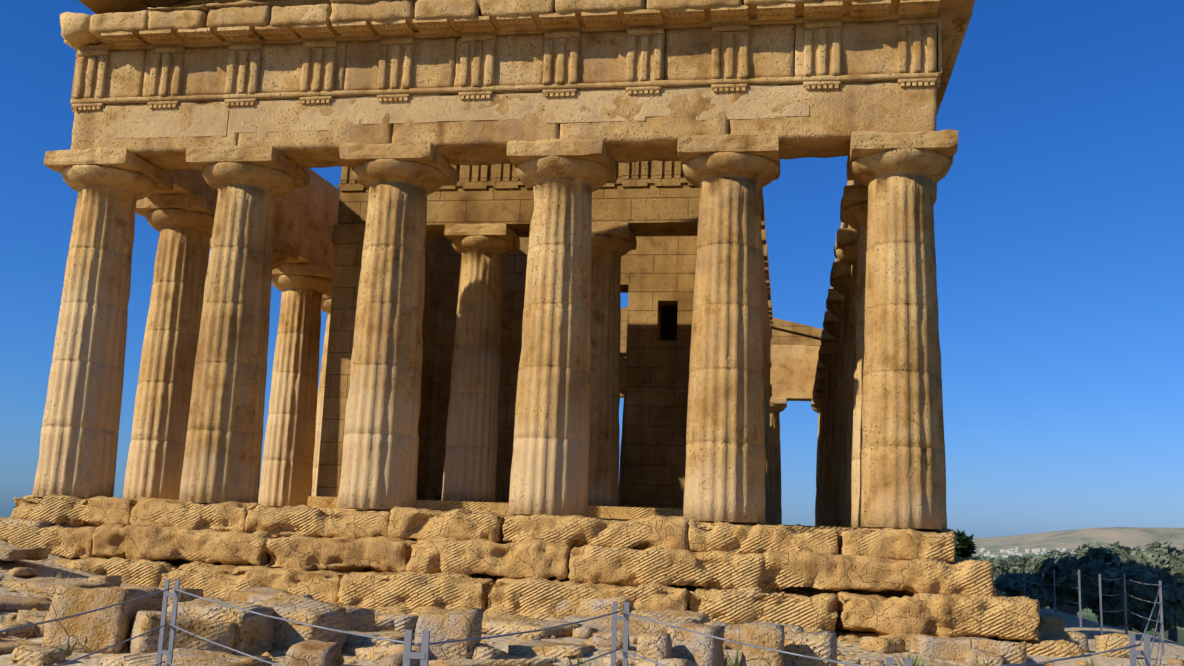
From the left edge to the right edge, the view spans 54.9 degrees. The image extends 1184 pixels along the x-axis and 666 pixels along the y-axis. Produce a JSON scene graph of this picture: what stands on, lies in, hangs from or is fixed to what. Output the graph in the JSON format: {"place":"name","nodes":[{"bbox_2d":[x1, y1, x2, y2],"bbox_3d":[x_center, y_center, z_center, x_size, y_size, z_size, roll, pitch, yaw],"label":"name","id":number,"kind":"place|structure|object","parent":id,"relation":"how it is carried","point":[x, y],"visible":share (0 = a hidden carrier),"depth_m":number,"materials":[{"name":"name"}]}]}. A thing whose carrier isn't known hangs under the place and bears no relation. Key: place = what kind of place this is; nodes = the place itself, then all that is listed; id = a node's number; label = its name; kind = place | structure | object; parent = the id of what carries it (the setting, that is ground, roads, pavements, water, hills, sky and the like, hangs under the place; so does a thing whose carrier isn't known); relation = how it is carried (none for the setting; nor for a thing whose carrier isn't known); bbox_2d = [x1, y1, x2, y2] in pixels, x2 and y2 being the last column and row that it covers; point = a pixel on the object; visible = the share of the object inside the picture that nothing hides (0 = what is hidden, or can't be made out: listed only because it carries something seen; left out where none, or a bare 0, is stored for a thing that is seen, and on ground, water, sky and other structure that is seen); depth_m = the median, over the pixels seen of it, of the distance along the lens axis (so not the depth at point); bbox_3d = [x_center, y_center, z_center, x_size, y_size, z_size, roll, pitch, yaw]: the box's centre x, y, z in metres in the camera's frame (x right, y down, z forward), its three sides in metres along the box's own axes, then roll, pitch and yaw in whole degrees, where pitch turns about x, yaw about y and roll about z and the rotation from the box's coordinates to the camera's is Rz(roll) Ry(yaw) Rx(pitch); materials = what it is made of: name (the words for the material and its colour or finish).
{"place":"outdoors","nodes":[
{"label":"outdoors","id":0,"kind":"place"},
{"bbox_2d":[0,527,1183,665],"bbox_3d":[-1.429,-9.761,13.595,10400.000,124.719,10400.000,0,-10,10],"label":"ground","id":1,"kind":"structure","parent":0,"point":[1072,540],"depth_m":19.01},
{"bbox_2d":[0,493,1083,656],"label":"stone base","id":2,"kind":"object","parent":1,"relation":"on","point":[851,584],"visible":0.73,"depth_m":18.78,"materials":[{"name":"stone"}]},
{"bbox_2d":[32,147,173,498],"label":"column","id":3,"kind":"structure","parent":2,"relation":"on","point":[111,186],"depth_m":21.96,"materials":[{"name":"stone"}]},
{"bbox_2d":[70,0,974,169],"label":"entablature","id":4,"kind":"structure","parent":3,"relation":"on","point":[864,54],"depth_m":21.09,"materials":[{"name":"stone"}]},
{"bbox_2d":[78,0,479,13],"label":"pediment","id":5,"kind":"structure","parent":4,"relation":"on","point":[103,6],"depth_m":22.81,"materials":[{"name":"stone"}]},
{"bbox_2d":[115,84,808,138],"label":"architrave","id":6,"kind":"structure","parent":4,"relation":"attached to","point":[143,122],"depth_m":21.30,"materials":[{"name":"stone"}]},
{"bbox_2d":[123,194,216,502],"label":"column","id":7,"kind":"structure","parent":2,"relation":"on","point":[182,224],"depth_m":24.83,"materials":[{"name":"stone"}]},
{"bbox_2d":[179,145,309,502],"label":"column","id":8,"kind":"structure","parent":2,"relation":"on","point":[223,445],"depth_m":21.43,"materials":[{"name":"stone"}]},
{"bbox_2d":[209,236,297,497],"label":"column","id":9,"kind":"structure","parent":2,"relation":"on","point":[283,252],"depth_m":28.73,"materials":[{"name":"stone"}]},
{"bbox_2d":[258,263,333,506],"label":"column","id":10,"kind":"structure","parent":2,"relation":"on","point":[287,466],"depth_m":31.02,"materials":[{"name":"stone"}]},
{"bbox_2d":[311,290,331,495],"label":"column","id":11,"kind":"structure","parent":2,"relation":"on","point":[326,303],"depth_m":34.23,"materials":[{"name":"stone"}]},
{"bbox_2d":[337,141,457,509],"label":"column","id":12,"kind":"structure","parent":2,"relation":"on","point":[400,182],"depth_m":20.87,"materials":[{"name":"stone"}]},
{"bbox_2d":[307,496,682,518],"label":"step","id":13,"kind":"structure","parent":2,"relation":"on","point":[610,512],"depth_m":24.79,"materials":[{"name":"stone"}]},
{"bbox_2d":[441,223,519,501],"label":"column","id":14,"kind":"structure","parent":13,"relation":"on","point":[470,462],"depth_m":26.17,"materials":[{"name":"stone"}]},
{"bbox_2d":[316,188,772,523],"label":"cella walls","id":15,"kind":"structure","parent":13,"relation":"on","point":[657,273],"depth_m":30.82,"materials":[{"name":"stone"}]},
{"bbox_2d":[332,160,699,248],"bbox_3d":[-1.150,-3.608,27.004,9.860,3.500,1.230,0,-10,10],"label":"entablature","id":16,"kind":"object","parent":15,"relation":"attached to","point":[651,198],"visible":0.21,"depth_m":26.48,"materials":[{"name":"stone"}]},
{"bbox_2d":[660,307,677,340],"bbox_3d":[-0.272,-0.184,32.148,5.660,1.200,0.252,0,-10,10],"label":"dark window","id":17,"kind":"structure","parent":15,"relation":"attached to","point":[668,323],"depth_m":31.61,"materials":[{"name":"black"}]},
{"bbox_2d":[620,327,771,398],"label":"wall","id":18,"kind":"structure","parent":15,"relation":"attached to","point":[622,368],"depth_m":52.98,"materials":[{"name":"stone"}]},
{"bbox_2d":[588,222,636,506],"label":"column","id":19,"kind":"structure","parent":13,"relation":"on","point":[613,243],"depth_m":25.68,"materials":[{"name":"stone"}]},
{"bbox_2d":[618,381,624,506],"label":"column","id":20,"kind":"structure","parent":13,"relation":"on","point":[622,387],"depth_m":52.66,"materials":[{"name":"stone"}]},
{"bbox_2d":[507,138,616,516],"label":"column","id":21,"kind":"structure","parent":2,"relation":"on","point":[563,179],"depth_m":20.30,"materials":[{"name":"stone"}]},
{"bbox_2d":[677,134,779,523],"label":"column","id":22,"kind":"structure","parent":2,"relation":"on","point":[729,175],"depth_m":19.77,"materials":[{"name":"stone"}]},
{"bbox_2d":[769,397,786,524],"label":"column","id":23,"kind":"structure","parent":2,"relation":"on","point":[778,406],"depth_m":56.47,"materials":[{"name":"stone"}]},
{"bbox_2d":[811,400,819,525],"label":"column","id":24,"kind":"structure","parent":2,"relation":"on","point":[815,407],"depth_m":56.47,"materials":[{"name":"stone"}]},
{"bbox_2d":[812,391,821,525],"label":"column","id":25,"kind":"structure","parent":2,"relation":"on","point":[816,400],"depth_m":53.50,"materials":[{"name":"stone"}]},
{"bbox_2d":[813,381,823,525],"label":"column","id":26,"kind":"structure","parent":2,"relation":"on","point":[818,391],"depth_m":50.47,"materials":[{"name":"stone"}]},
{"bbox_2d":[815,371,825,525],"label":"column","id":27,"kind":"structure","parent":2,"relation":"on","point":[820,381],"depth_m":47.31,"materials":[{"name":"stone"}]},
{"bbox_2d":[816,359,827,525],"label":"column","id":28,"kind":"structure","parent":2,"relation":"on","point":[822,369],"depth_m":44.24,"materials":[{"name":"stone"}]},
{"bbox_2d":[818,346,831,525],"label":"column","id":29,"kind":"structure","parent":2,"relation":"on","point":[825,357],"depth_m":41.15,"materials":[{"name":"stone"}]},
{"bbox_2d":[821,330,835,525],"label":"column","id":30,"kind":"structure","parent":2,"relation":"on","point":[828,342],"depth_m":38.01,"materials":[{"name":"stone"}]},
{"bbox_2d":[823,311,838,526],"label":"column","id":31,"kind":"structure","parent":2,"relation":"on","point":[831,324],"depth_m":34.93,"materials":[{"name":"stone"}]},
{"bbox_2d":[826,288,844,526],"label":"column","id":32,"kind":"structure","parent":2,"relation":"on","point":[835,303],"depth_m":31.82,"materials":[{"name":"stone"}]},
{"bbox_2d":[830,261,851,526],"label":"column","id":33,"kind":"structure","parent":2,"relation":"on","point":[840,278],"depth_m":28.72,"materials":[{"name":"stone"}]},
{"bbox_2d":[834,228,858,526],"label":"column","id":34,"kind":"structure","parent":2,"relation":"on","point":[846,249],"depth_m":25.61,"materials":[{"name":"stone"}]},
{"bbox_2d":[840,183,936,527],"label":"column","id":35,"kind":"structure","parent":2,"relation":"on","point":[854,208],"depth_m":22.48,"materials":[{"name":"stone"}]},
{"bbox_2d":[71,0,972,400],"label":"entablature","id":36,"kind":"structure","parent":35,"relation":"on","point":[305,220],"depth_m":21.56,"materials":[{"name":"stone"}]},
{"bbox_2d":[60,12,105,50],"bbox_3d":[-10.207,-5.952,23.068,0.745,0.553,1.543,3,-10,-3],"label":"cornice stump","id":37,"kind":"object","parent":36,"relation":"on","point":[76,33],"visible":0.6,"depth_m":22.42,"materials":[{"name":"stone"}]},
{"bbox_2d":[621,307,823,345],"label":"pediment","id":38,"kind":"structure","parent":36,"relation":"on","point":[784,332],"depth_m":57.63,"materials":[{"name":"stone"}]},
{"bbox_2d":[846,129,957,529],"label":"column","id":39,"kind":"structure","parent":2,"relation":"on","point":[903,459],"depth_m":19.26,"materials":[{"name":"stone"}]},
{"bbox_2d":[0,565,1144,665],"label":"pebbles","id":40,"kind":"object","parent":1,"relation":"on","point":[352,660],"visible":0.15,"depth_m":14.28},
{"bbox_2d":[0,566,1164,665],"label":"fence","id":41,"kind":"object","parent":1,"relation":"on","point":[422,655],"visible":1,"depth_m":8.11,"materials":[{"name":"silver metal"}]},
{"bbox_2d":[0,572,1164,665],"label":"weeds","id":42,"kind":"object","parent":1,"relation":"on","point":[729,662],"visible":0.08,"depth_m":13.68,"materials":[{"name":"yellow"}]},
{"bbox_2d":[0,517,1183,665],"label":"rocks","id":43,"kind":"object","parent":1,"relation":"on","point":[246,632],"visible":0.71,"depth_m":12.81,"materials":[{"name":"stone"}]},
{"bbox_2d":[952,529,977,557],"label":"bush","id":44,"kind":"object","parent":1,"relation":"on","point":[965,546],"visible":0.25,"depth_m":149.05,"materials":[{"name":"green plant"}]},
{"bbox_2d":[969,553,1013,574],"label":"olive","id":45,"kind":"object","parent":1,"relation":"on","point":[1002,565],"visible":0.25,"depth_m":139.15,"materials":[{"name":"green plant"}]},
{"bbox_2d":[993,573,1005,579],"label":"olive","id":46,"kind":"object","parent":1,"relation":"on","point":[996,576],"depth_m":70.02,"materials":[{"name":"green plant"}]},
{"bbox_2d":[994,572,1049,607],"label":"olive","id":47,"kind":"object","parent":1,"relation":"on","point":[1010,584],"visible":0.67,"depth_m":57.57,"materials":[{"name":"green plant"}]},
{"bbox_2d":[1008,554,1040,573],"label":"olive","id":48,"kind":"object","parent":1,"relation":"on","point":[1019,565],"visible":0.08,"depth_m":96.02,"materials":[{"name":"green plant"}]},
{"bbox_2d":[1026,550,1085,575],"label":"olive","id":49,"kind":"object","parent":1,"relation":"on","point":[1034,563],"visible":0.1,"depth_m":80.42,"materials":[{"name":"green plant"}]},
{"bbox_2d":[976,547,1143,557],"bbox_3d":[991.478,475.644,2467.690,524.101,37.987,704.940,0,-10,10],"label":"town","id":50,"kind":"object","parent":1,"relation":"on","point":[1036,550],"visible":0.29,"depth_m":2315.60,"materials":[{"name":"beige paint"}]},
{"bbox_2d":[1056,605,1076,615],"bbox_3d":[14.276,8.542,34.287,0.600,0.640,0.070,0,-10,10],"label":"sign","id":51,"kind":"object","parent":1,"relation":"on","point":[1071,610],"visible":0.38,"depth_m":34.28,"materials":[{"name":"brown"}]},
{"bbox_2d":[1034,546,1151,623],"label":"olive","id":52,"kind":"object","parent":1,"relation":"on","point":[1093,563],"depth_m":46.09,"materials":[{"name":"green plant"}]},
{"bbox_2d":[1071,541,1139,560],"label":"olive","id":53,"kind":"object","parent":1,"relation":"on","point":[1117,548],"visible":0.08,"depth_m":100.38,"materials":[{"name":"green plant"}]},
{"bbox_2d":[1077,563,1183,632],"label":"olive","id":54,"kind":"object","parent":1,"relation":"on","point":[1173,600],"depth_m":37.47,"materials":[{"name":"green plant"}]},
{"bbox_2d":[1120,541,1183,642],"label":"olive","id":55,"kind":"object","parent":1,"relation":"on","point":[1159,554],"depth_m":51.72,"materials":[{"name":"green plant"}]},
{"bbox_2d":[0,0,1183,537],"label":"sky","id":56,"kind":"structure","parent":0,"point":[1058,207],"materials":[{"name":"blue"}]}
]}

